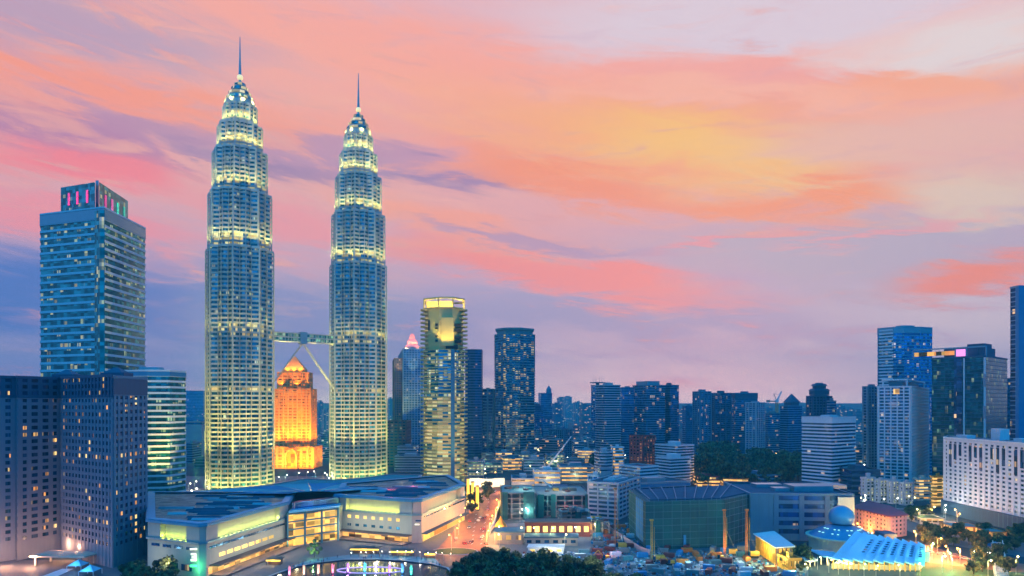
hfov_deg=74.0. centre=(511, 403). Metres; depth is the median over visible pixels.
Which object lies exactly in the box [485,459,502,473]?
block
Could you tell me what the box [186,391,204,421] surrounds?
office block
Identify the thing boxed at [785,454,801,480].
tree
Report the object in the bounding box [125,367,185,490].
office block
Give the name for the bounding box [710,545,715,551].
shipping container
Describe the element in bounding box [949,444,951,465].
tall window
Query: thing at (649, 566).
shipping container
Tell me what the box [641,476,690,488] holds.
institution block
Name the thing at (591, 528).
site shed
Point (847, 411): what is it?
hazy tower
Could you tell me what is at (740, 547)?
shipping container
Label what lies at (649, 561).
shipping container
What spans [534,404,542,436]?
apartment tower
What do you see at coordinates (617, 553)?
shipping container
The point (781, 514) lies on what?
window
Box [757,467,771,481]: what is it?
tree
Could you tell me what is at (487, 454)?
block
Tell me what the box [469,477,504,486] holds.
canopy
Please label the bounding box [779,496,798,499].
window
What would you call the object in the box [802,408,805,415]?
hazy tower
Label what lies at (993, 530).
pavilion
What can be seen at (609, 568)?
shipping container
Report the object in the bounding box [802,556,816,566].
bandstand
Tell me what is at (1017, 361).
apartment tower
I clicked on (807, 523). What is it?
window
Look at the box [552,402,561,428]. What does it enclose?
hazy tower
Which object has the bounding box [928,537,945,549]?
tree
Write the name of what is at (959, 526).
tree
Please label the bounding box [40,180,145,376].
office tower
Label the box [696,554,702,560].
shipping container
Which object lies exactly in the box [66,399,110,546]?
windows
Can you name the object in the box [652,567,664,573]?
shipping container
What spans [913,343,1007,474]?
office tower
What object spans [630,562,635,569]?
shipping container
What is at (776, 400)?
tower crane
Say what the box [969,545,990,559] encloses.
tree
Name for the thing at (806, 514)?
window
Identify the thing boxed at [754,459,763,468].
tree
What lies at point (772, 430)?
office block
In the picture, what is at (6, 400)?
windows
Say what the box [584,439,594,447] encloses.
city block
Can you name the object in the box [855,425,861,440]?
city block
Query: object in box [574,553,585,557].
shipping container
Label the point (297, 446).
floodlit tower
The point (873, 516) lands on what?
apartment block
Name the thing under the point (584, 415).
hazy tower
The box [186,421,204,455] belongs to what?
apartment block
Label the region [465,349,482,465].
office tower
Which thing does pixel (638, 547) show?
hoarding
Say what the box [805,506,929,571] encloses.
domed hall
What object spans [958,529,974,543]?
tree
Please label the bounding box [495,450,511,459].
block
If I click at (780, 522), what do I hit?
window
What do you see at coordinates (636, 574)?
tree
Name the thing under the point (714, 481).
block
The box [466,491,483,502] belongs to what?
tree
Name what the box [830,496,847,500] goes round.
window
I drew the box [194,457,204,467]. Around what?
office block
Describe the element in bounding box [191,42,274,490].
skyscraper
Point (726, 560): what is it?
shipping container
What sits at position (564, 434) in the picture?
office block
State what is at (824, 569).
ground
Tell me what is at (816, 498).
window
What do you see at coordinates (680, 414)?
hazy tower
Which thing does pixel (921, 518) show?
pavilion
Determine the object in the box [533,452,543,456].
city block
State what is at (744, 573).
shipping container
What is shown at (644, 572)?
shipping container
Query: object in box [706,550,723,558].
excavator
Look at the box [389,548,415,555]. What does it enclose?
kiosk
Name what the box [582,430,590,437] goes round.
hazy tower
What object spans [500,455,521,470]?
block
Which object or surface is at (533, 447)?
city block
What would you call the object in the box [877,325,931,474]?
office tower
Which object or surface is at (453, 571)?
tree
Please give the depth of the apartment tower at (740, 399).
1121.18 m
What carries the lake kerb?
on the lake
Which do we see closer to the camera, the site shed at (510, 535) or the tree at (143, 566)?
the tree at (143, 566)
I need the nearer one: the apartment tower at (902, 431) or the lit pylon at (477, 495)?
the lit pylon at (477, 495)
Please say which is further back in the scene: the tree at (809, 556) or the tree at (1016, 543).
the tree at (1016, 543)
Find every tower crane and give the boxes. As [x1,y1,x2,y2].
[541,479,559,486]
[544,436,571,465]
[766,391,781,412]
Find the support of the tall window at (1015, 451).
in the hotel at (983, 480)
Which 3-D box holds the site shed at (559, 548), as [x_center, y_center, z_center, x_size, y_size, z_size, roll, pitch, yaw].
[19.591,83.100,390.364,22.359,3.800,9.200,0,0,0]
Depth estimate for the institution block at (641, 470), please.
649.35 m
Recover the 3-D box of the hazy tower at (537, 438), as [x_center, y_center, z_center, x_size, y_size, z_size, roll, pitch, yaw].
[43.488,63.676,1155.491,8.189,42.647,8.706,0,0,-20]
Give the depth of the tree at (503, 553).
333.46 m
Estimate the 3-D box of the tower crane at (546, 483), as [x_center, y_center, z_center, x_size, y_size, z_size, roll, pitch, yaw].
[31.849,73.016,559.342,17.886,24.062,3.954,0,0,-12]
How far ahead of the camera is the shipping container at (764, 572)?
334.44 m
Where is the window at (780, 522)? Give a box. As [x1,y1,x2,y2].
[779,521,798,524]
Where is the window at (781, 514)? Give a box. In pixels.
[779,512,798,516]
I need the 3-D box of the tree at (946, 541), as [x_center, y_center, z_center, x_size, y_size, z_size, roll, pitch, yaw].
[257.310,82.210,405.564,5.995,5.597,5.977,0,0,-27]
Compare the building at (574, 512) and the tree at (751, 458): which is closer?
the building at (574, 512)
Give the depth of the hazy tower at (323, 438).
1404.62 m
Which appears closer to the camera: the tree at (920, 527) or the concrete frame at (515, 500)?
the tree at (920, 527)
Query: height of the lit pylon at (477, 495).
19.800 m
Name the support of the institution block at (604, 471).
on the ground at (824, 569)
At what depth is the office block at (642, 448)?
766.90 m
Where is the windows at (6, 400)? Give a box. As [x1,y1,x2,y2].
[5,399,56,540]
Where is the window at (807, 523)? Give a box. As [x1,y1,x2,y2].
[804,521,824,525]
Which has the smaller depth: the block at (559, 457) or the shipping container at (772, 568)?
the shipping container at (772, 568)
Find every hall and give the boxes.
[511,473,534,485]
[532,466,559,485]
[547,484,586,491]
[557,462,593,482]
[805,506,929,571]
[839,464,880,496]
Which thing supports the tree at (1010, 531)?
on the terrace
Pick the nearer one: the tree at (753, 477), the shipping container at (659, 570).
the shipping container at (659, 570)
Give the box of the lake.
[274,560,447,575]
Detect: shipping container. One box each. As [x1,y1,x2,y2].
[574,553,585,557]
[579,549,589,553]
[592,548,602,552]
[593,532,602,536]
[593,541,603,545]
[595,553,602,558]
[604,534,613,538]
[604,546,615,551]
[604,558,611,564]
[607,540,616,544]
[607,565,612,571]
[610,551,621,556]
[616,524,625,528]
[618,547,629,552]
[621,555,632,560]
[626,533,634,537]
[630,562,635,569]
[634,570,646,575]
[637,552,647,557]
[645,559,652,563]
[646,564,658,569]
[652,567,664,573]
[658,547,668,552]
[660,558,671,563]
[663,552,674,557]
[673,568,679,575]
[674,563,681,568]
[676,549,682,555]
[676,558,688,563]
[681,547,692,552]
[685,561,691,567]
[686,568,698,575]
[692,550,698,556]
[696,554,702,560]
[703,564,715,569]
[705,567,712,574]
[709,559,721,564]
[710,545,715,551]
[710,552,721,556]
[720,557,732,562]
[721,564,733,569]
[728,566,735,573]
[736,551,746,556]
[737,545,748,550]
[737,560,744,566]
[737,570,750,575]
[739,566,752,572]
[743,555,750,561]
[760,569,768,575]
[764,565,776,571]
[783,570,796,575]
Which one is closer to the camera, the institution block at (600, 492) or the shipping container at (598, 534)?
the shipping container at (598, 534)
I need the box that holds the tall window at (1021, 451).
[1020,450,1023,468]
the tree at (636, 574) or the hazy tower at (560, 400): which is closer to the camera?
the tree at (636, 574)
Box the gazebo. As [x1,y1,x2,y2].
[495,516,506,527]
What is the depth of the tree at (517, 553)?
344.95 m
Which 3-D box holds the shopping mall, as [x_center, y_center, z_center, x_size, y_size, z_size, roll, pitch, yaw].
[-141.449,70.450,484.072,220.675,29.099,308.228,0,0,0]
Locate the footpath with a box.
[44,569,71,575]
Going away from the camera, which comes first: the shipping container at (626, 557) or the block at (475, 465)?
the shipping container at (626, 557)
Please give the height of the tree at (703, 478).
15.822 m
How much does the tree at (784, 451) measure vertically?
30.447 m
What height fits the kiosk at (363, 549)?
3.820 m
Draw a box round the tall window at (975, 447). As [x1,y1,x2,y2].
[974,446,976,457]
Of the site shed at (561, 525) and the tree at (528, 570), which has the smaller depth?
the tree at (528, 570)
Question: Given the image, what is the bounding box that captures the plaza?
[132,476,474,575]
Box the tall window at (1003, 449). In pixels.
[1002,448,1004,465]
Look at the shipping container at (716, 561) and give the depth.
358.14 m
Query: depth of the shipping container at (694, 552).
379.56 m
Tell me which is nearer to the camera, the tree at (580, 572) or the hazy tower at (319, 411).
the tree at (580, 572)
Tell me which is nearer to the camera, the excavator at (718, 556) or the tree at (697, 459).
the excavator at (718, 556)
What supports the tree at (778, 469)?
on the ground at (824, 569)
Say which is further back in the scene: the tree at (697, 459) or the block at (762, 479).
the tree at (697, 459)
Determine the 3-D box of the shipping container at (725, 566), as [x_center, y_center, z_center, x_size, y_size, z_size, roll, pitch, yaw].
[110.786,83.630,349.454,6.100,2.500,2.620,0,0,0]
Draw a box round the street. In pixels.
[908,541,1023,571]
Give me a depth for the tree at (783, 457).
753.88 m
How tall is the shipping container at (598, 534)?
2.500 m
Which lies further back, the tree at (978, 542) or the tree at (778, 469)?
the tree at (778, 469)
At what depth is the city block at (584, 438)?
1334.65 m
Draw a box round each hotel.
[0,367,147,567]
[941,428,1023,528]
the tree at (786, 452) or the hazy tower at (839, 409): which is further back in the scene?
the hazy tower at (839, 409)
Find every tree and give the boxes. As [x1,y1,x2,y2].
[117,559,147,572]
[120,570,141,575]
[125,564,149,571]
[133,567,155,575]
[152,554,179,574]
[152,569,177,575]
[306,539,322,557]
[446,561,462,575]
[458,559,486,575]
[459,553,479,564]
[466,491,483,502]
[466,503,477,511]
[471,553,501,566]
[474,567,505,575]
[475,546,489,555]
[481,481,492,488]
[482,487,494,497]
[485,560,508,575]
[488,547,514,568]
[504,555,529,574]
[512,550,522,570]
[516,565,540,575]
[527,547,559,569]
[527,561,544,574]
[539,569,563,575]
[548,564,569,575]
[558,559,595,575]
[560,554,580,562]
[573,566,588,575]
[582,555,604,571]
[587,569,605,575]
[588,456,594,464]
[607,572,622,575]
[632,572,644,575]
[693,455,704,470]
[693,472,709,483]
[695,441,718,454]
[698,464,704,472]
[701,451,726,468]
[705,462,729,480]
[707,447,730,456]
[718,440,734,444]
[718,441,741,454]
[720,460,751,477]
[723,450,737,460]
[733,453,757,465]
[743,458,755,471]
[745,447,771,457]
[745,473,760,481]
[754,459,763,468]
[756,458,769,468]
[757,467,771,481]
[763,460,781,467]
[768,462,791,481]
[769,454,782,462]
[772,459,801,481]
[777,449,800,454]
[777,451,801,456]
[781,453,801,462]
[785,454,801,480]
[792,543,799,555]
[793,543,811,556]
[795,561,805,570]
[803,553,813,563]
[904,510,918,520]
[905,504,918,508]
[910,508,923,513]
[916,524,930,538]
[919,504,934,514]
[920,530,934,545]
[922,521,932,526]
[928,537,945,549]
[929,524,942,533]
[931,529,941,537]
[939,537,949,544]
[940,526,959,538]
[948,536,960,545]
[952,522,964,533]
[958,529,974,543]
[964,560,980,573]
[969,533,991,546]
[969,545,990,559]
[971,539,987,546]
[974,522,992,528]
[974,557,990,571]
[975,529,989,535]
[983,553,1002,565]
[985,534,1003,542]
[990,551,1003,559]
[991,543,1007,553]
[991,548,1004,552]
[996,556,1016,572]
[1000,535,1013,542]
[1001,541,1012,549]
[1004,526,1018,537]
[1010,538,1020,549]
[1012,523,1023,536]
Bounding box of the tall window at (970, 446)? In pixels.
[969,445,971,461]
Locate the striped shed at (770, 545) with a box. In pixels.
[753,531,794,563]
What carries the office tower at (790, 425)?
on the ground at (824, 569)
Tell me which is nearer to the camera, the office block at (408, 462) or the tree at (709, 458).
the tree at (709, 458)
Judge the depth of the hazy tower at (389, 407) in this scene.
2303.03 m
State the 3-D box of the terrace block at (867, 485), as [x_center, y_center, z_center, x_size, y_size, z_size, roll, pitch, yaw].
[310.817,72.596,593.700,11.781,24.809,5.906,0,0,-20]
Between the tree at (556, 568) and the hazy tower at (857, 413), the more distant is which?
the hazy tower at (857, 413)
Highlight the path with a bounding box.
[284,554,438,571]
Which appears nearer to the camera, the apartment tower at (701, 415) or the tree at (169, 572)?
the tree at (169, 572)
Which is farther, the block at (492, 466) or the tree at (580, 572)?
the block at (492, 466)
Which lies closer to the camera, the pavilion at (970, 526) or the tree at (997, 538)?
the tree at (997, 538)
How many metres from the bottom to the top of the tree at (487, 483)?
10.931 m
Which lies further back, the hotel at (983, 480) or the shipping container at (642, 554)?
the hotel at (983, 480)
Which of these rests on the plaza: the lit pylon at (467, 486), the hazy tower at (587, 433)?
the lit pylon at (467, 486)
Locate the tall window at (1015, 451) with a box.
[1014,449,1016,474]
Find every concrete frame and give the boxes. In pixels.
[500,484,535,519]
[533,486,589,517]
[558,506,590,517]
[591,516,609,534]
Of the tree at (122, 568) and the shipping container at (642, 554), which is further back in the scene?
the shipping container at (642, 554)
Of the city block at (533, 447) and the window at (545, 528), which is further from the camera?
the city block at (533, 447)
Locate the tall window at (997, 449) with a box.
[996,448,998,472]
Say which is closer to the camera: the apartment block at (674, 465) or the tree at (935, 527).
the tree at (935, 527)
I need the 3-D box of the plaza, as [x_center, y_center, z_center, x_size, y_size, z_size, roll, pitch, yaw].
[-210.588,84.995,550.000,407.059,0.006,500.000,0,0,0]
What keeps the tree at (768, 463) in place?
on the ground at (824, 569)
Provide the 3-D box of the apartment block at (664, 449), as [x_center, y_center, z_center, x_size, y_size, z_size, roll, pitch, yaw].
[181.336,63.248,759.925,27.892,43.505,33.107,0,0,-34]
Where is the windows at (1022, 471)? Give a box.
[946,441,1023,513]
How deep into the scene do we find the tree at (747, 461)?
777.43 m
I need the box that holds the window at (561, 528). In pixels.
[559,526,563,531]
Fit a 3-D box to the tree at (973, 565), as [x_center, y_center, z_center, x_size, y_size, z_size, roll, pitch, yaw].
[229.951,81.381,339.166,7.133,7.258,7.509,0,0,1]
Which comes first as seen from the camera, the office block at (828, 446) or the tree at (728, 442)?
the office block at (828, 446)
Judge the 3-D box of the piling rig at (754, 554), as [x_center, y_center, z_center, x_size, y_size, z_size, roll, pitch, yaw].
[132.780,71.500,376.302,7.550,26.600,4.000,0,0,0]
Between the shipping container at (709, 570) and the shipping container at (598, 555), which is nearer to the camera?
the shipping container at (709, 570)
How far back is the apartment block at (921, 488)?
601.05 m
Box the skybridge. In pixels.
[272,331,335,387]
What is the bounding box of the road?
[435,480,510,568]
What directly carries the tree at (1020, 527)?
on the terrace
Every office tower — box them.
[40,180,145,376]
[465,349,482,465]
[780,394,801,452]
[806,383,832,415]
[862,384,876,468]
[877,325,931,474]
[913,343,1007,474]
[1007,378,1009,428]
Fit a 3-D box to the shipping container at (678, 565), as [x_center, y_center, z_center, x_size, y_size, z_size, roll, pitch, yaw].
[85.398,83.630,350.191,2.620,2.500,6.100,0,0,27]
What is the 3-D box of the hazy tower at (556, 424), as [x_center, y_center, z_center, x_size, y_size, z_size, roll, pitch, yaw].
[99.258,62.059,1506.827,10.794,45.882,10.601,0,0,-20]
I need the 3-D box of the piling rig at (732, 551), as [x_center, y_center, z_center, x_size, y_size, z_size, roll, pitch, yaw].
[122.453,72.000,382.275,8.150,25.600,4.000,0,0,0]
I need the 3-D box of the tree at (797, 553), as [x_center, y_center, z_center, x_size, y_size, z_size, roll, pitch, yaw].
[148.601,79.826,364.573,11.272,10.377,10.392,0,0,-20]
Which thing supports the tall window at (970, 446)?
in the hotel at (983, 480)
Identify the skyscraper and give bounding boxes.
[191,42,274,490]
[329,73,386,478]
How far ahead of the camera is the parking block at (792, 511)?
423.51 m
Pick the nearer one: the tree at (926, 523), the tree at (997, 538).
the tree at (997, 538)
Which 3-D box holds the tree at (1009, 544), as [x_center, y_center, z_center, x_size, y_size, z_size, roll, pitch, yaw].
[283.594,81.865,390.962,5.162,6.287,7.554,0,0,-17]
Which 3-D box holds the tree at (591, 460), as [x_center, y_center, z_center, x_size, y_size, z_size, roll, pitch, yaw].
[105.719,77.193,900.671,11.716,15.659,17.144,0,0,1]
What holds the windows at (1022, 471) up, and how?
in the hotel at (983, 480)
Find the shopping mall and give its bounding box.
[146,474,468,575]
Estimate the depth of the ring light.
344.36 m
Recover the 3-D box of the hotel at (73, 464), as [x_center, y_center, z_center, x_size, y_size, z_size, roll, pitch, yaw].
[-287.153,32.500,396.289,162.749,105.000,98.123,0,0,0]
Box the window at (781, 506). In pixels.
[779,504,798,508]
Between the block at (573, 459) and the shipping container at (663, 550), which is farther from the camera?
the block at (573, 459)
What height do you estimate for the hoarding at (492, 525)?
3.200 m
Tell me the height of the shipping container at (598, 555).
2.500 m
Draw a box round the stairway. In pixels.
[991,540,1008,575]
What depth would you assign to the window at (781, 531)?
423.70 m
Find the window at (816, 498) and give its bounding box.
[804,496,824,500]
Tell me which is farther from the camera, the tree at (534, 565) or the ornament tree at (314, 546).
the ornament tree at (314, 546)
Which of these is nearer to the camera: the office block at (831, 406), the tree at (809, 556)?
the tree at (809, 556)
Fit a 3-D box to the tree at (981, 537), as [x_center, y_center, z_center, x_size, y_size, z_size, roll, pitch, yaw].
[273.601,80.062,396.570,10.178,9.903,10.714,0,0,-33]
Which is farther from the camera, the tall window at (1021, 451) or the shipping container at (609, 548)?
the tall window at (1021, 451)
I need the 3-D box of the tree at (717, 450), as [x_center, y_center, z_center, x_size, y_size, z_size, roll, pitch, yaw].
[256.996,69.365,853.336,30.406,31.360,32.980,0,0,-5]
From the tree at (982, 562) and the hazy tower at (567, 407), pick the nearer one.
the tree at (982, 562)
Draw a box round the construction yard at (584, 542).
[486,520,807,575]
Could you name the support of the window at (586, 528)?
in the site shed at (561, 525)
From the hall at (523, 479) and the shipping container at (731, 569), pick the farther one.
the hall at (523, 479)
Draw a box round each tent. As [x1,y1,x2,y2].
[66,559,89,570]
[78,565,100,575]
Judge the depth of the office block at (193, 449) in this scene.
984.53 m
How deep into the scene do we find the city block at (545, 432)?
1296.12 m
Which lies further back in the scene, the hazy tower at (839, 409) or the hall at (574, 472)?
the hazy tower at (839, 409)
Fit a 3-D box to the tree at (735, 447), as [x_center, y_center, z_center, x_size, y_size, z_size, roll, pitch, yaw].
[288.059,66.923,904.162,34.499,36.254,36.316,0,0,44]
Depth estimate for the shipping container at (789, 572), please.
334.91 m
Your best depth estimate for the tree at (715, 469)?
693.03 m
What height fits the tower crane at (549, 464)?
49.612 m
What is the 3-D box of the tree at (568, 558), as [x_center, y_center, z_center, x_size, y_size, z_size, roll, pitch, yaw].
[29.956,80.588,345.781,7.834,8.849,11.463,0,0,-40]
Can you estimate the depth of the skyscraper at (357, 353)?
733.99 m
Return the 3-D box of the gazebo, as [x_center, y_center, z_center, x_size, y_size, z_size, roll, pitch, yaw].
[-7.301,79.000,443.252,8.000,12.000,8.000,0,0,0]
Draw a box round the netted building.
[628,483,754,549]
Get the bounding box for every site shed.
[493,527,524,543]
[524,518,590,536]
[524,533,578,545]
[527,544,564,553]
[587,517,598,533]
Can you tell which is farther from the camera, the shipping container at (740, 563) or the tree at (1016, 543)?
the tree at (1016, 543)
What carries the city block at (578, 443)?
on the ground at (824, 569)
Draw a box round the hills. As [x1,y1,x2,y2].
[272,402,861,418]
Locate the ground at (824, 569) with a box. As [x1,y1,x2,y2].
[24,419,1023,575]
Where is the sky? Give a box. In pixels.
[0,0,1023,402]
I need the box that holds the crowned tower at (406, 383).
[392,334,423,453]
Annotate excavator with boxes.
[592,550,609,560]
[656,555,674,564]
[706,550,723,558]
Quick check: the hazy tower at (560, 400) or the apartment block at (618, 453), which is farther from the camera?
the hazy tower at (560, 400)
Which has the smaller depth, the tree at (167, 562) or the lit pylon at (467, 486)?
the tree at (167, 562)
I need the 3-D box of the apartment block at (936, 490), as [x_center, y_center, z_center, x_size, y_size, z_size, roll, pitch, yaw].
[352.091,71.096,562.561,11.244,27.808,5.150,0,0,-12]
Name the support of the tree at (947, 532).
on the terrace
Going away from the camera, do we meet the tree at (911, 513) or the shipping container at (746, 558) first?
the shipping container at (746, 558)
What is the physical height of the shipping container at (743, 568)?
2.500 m
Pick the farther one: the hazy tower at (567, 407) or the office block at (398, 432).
the hazy tower at (567, 407)
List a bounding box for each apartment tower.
[483,388,494,450]
[494,327,534,458]
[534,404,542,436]
[538,386,551,428]
[590,377,605,440]
[595,383,620,449]
[620,386,633,459]
[632,381,665,443]
[665,383,678,442]
[682,404,691,443]
[692,389,711,455]
[712,391,731,441]
[732,391,757,453]
[745,401,764,453]
[877,379,928,487]
[1010,285,1023,439]
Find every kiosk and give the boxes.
[265,556,284,564]
[349,545,381,553]
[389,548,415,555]
[424,550,436,558]
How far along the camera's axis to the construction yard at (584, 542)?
389.17 m
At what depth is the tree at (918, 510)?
501.97 m
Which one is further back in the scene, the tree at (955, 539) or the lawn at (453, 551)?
the tree at (955, 539)
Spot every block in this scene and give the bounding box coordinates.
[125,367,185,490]
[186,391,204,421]
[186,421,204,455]
[186,440,201,462]
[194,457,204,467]
[317,444,328,458]
[385,419,410,466]
[394,453,423,471]
[397,444,418,453]
[467,457,484,475]
[481,449,494,459]
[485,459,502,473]
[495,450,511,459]
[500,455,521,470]
[514,451,536,465]
[523,455,544,470]
[528,443,537,452]
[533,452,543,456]
[539,436,562,460]
[543,427,548,435]
[545,453,564,466]
[548,427,572,457]
[563,421,567,427]
[563,457,584,462]
[572,438,583,456]
[577,447,594,462]
[581,436,588,441]
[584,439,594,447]
[587,471,599,480]
[587,475,640,519]
[589,441,595,449]
[594,448,612,474]
[598,467,611,477]
[610,445,623,474]
[619,463,658,478]
[629,434,655,464]
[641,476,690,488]
[655,441,693,480]
[656,453,690,479]
[692,473,720,486]
[720,474,748,485]
[723,482,853,540]
[747,470,780,481]
[765,411,779,452]
[777,551,801,569]
[801,415,855,482]
[827,398,836,414]
[854,501,908,536]
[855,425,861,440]
[860,473,875,501]
[874,477,888,502]
[886,476,900,503]
[898,480,913,505]
[913,475,930,499]
[929,473,942,506]
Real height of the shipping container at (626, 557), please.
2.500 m
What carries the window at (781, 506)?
in the parking block at (792, 511)
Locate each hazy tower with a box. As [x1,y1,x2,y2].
[317,400,322,426]
[318,432,327,444]
[322,408,328,431]
[387,397,391,419]
[534,429,540,453]
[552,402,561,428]
[554,422,559,428]
[557,397,562,416]
[563,396,571,420]
[573,401,581,424]
[573,423,578,439]
[579,403,589,429]
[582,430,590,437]
[679,408,681,428]
[765,407,772,412]
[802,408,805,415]
[836,404,844,415]
[843,407,853,415]
[853,409,861,425]
[855,444,861,464]
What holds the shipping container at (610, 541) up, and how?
on the construction yard at (584, 542)
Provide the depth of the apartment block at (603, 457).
701.12 m
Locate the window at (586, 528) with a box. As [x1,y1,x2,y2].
[584,526,588,531]
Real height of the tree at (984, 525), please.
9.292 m
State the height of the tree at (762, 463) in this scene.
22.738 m
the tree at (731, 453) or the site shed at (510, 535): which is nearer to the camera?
the site shed at (510, 535)
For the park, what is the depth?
345.01 m
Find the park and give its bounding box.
[916,562,1023,575]
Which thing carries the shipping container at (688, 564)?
on the construction yard at (584, 542)
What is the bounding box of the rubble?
[497,523,804,575]
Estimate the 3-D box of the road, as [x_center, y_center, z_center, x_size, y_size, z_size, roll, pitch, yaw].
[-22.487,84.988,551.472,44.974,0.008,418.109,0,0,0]
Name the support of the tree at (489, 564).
on the construction yard at (584, 542)
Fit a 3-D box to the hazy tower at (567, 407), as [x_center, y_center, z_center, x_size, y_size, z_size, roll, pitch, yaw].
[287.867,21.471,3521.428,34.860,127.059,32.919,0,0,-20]
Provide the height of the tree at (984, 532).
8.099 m
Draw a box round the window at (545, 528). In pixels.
[543,526,547,531]
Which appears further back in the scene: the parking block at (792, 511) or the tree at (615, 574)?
the parking block at (792, 511)
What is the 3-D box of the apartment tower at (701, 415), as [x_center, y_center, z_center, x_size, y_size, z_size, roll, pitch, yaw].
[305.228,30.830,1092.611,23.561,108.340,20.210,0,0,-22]
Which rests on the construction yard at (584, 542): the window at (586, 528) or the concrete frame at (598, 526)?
the concrete frame at (598, 526)
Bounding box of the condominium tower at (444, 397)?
[420,297,467,481]
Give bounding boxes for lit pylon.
[466,478,469,500]
[471,481,474,503]
[475,485,478,510]
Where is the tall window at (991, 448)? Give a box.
[990,447,992,458]
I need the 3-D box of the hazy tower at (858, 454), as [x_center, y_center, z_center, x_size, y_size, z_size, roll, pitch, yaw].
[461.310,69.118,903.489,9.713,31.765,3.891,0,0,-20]
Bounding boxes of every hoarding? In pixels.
[490,502,499,532]
[601,523,649,554]
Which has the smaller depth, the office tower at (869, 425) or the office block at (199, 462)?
the office tower at (869, 425)
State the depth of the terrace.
414.29 m
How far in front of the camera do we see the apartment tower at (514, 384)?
971.32 m
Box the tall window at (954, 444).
[954,444,955,459]
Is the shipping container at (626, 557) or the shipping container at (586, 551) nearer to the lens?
the shipping container at (626, 557)
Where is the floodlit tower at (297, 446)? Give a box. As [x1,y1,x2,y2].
[272,356,321,468]
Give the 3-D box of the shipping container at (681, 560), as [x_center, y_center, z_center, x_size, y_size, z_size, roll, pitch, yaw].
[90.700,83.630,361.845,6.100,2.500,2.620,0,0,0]
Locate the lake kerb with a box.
[269,558,449,575]
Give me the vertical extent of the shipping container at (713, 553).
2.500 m
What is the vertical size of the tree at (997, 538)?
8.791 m
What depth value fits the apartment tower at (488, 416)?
1019.96 m
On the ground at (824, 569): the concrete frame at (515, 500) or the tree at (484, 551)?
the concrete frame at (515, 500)
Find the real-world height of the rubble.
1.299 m
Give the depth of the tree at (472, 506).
528.99 m
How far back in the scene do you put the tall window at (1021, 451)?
449.82 m
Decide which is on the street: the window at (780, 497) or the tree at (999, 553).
the tree at (999, 553)
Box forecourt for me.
[0,560,121,575]
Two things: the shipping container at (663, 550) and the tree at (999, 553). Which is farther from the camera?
the shipping container at (663, 550)
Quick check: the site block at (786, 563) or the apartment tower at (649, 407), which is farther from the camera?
the apartment tower at (649, 407)
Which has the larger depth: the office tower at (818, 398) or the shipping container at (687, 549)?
the office tower at (818, 398)
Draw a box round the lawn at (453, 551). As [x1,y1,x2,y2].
[436,548,476,554]
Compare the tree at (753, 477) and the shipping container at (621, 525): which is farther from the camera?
the tree at (753, 477)
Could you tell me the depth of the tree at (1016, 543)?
395.26 m
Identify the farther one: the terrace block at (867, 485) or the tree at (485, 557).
the terrace block at (867, 485)
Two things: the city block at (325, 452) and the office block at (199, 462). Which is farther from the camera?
the city block at (325, 452)
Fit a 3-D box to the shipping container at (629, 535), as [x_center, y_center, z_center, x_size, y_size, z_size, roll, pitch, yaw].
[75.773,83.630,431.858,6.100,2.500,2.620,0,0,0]
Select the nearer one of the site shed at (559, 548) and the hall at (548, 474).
the site shed at (559, 548)
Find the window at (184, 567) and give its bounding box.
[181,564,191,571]
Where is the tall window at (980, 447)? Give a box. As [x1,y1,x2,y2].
[979,446,981,469]
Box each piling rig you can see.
[614,488,626,547]
[650,519,663,561]
[722,509,737,555]
[745,509,759,557]
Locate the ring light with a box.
[337,566,400,573]
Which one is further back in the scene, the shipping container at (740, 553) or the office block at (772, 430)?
the office block at (772, 430)
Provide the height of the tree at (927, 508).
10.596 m
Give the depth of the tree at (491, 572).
300.80 m
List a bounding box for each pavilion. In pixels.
[909,514,944,524]
[939,522,974,534]
[974,527,1006,536]
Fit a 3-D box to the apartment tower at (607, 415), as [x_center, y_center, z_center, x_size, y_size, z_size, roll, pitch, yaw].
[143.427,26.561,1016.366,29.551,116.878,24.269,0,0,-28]
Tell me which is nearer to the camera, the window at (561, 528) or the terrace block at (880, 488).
the window at (561, 528)
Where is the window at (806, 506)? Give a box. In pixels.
[804,504,824,508]
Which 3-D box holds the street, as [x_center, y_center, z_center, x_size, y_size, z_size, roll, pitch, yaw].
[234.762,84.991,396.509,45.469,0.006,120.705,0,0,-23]
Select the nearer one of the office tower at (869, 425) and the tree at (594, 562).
the tree at (594, 562)
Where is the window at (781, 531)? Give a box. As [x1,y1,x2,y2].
[779,529,798,533]
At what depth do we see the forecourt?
351.32 m
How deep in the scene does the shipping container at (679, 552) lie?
380.02 m
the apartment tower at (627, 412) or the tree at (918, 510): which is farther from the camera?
the apartment tower at (627, 412)
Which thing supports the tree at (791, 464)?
on the ground at (824, 569)
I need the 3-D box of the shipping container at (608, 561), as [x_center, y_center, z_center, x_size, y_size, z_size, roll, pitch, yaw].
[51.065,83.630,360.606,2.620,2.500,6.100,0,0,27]
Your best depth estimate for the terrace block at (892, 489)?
578.92 m
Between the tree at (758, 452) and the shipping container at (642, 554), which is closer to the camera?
the shipping container at (642, 554)
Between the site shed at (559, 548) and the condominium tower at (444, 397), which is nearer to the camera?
the site shed at (559, 548)
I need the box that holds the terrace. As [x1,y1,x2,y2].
[907,519,1023,556]
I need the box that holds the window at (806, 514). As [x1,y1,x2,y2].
[804,512,824,516]

